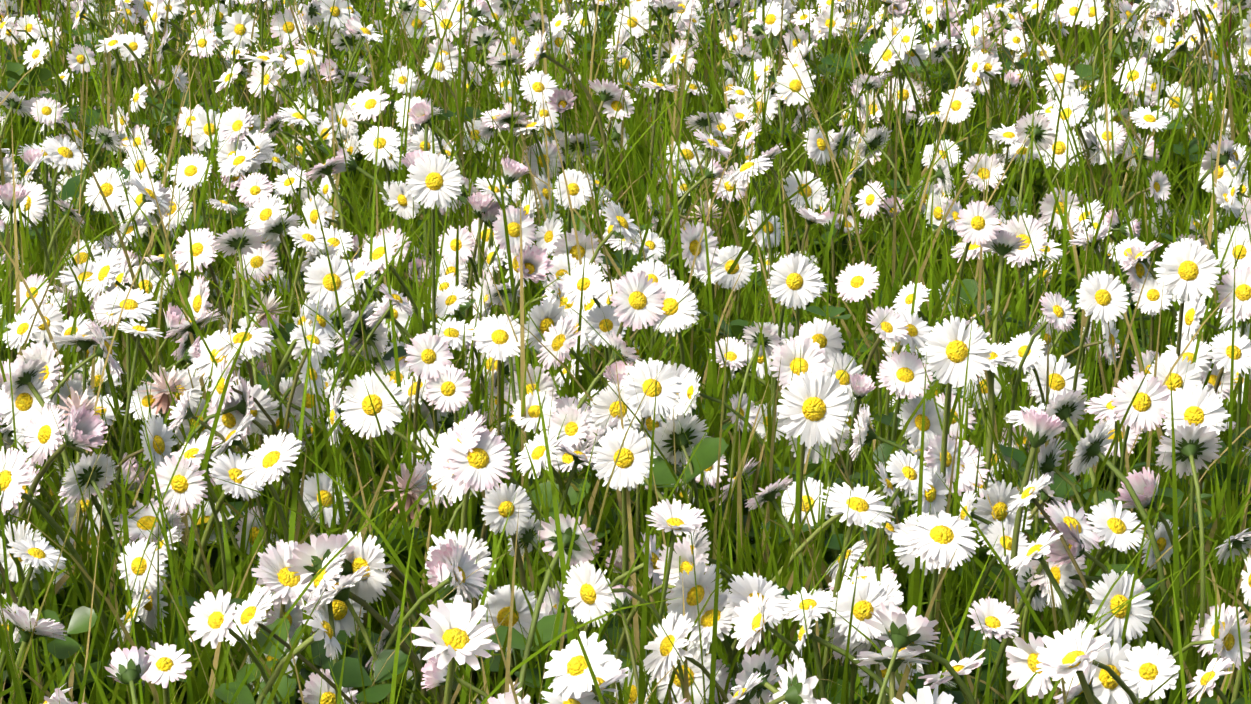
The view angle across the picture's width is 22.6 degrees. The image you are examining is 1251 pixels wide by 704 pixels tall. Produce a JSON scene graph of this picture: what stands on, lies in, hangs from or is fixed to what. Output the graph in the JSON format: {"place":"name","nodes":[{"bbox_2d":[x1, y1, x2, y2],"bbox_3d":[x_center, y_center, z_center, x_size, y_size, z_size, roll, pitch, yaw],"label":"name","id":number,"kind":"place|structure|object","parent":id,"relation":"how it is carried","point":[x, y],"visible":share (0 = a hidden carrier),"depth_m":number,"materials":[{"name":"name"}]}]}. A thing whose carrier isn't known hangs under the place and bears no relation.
{"place":"outdoors","nodes":[
{"label":"outdoors","id":0,"kind":"place"},
{"bbox_3d":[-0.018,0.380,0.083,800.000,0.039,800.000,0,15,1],"label":"lawn ground","id":1,"kind":"structure","parent":0,"visible":0},
{"bbox_2d":[53,34,999,601],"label":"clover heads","id":2,"kind":"object","parent":1,"relation":"on","point":[161,396],"visible":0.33,"depth_m":1.10,"materials":[{"name":"plant"}]},
{"bbox_2d":[0,0,1250,703],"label":"clover leaves","id":3,"kind":"object","parent":1,"relation":"on","point":[612,632],"visible":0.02,"depth_m":1.12,"materials":[{"name":"green plant"}]},
{"bbox_2d":[0,0,1250,703],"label":"daisy flowers","id":4,"kind":"object","parent":1,"relation":"on","point":[474,456],"visible":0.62,"depth_m":1.11,"materials":[{"name":"white plant"}]},
{"bbox_2d":[0,0,1250,703],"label":"lawn grass","id":5,"kind":"structure","parent":1,"relation":"on","point":[634,182],"depth_m":1.27,"materials":[{"name":"green plant"}]},
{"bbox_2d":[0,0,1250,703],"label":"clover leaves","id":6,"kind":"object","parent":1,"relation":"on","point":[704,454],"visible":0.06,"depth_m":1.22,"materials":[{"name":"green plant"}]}
]}

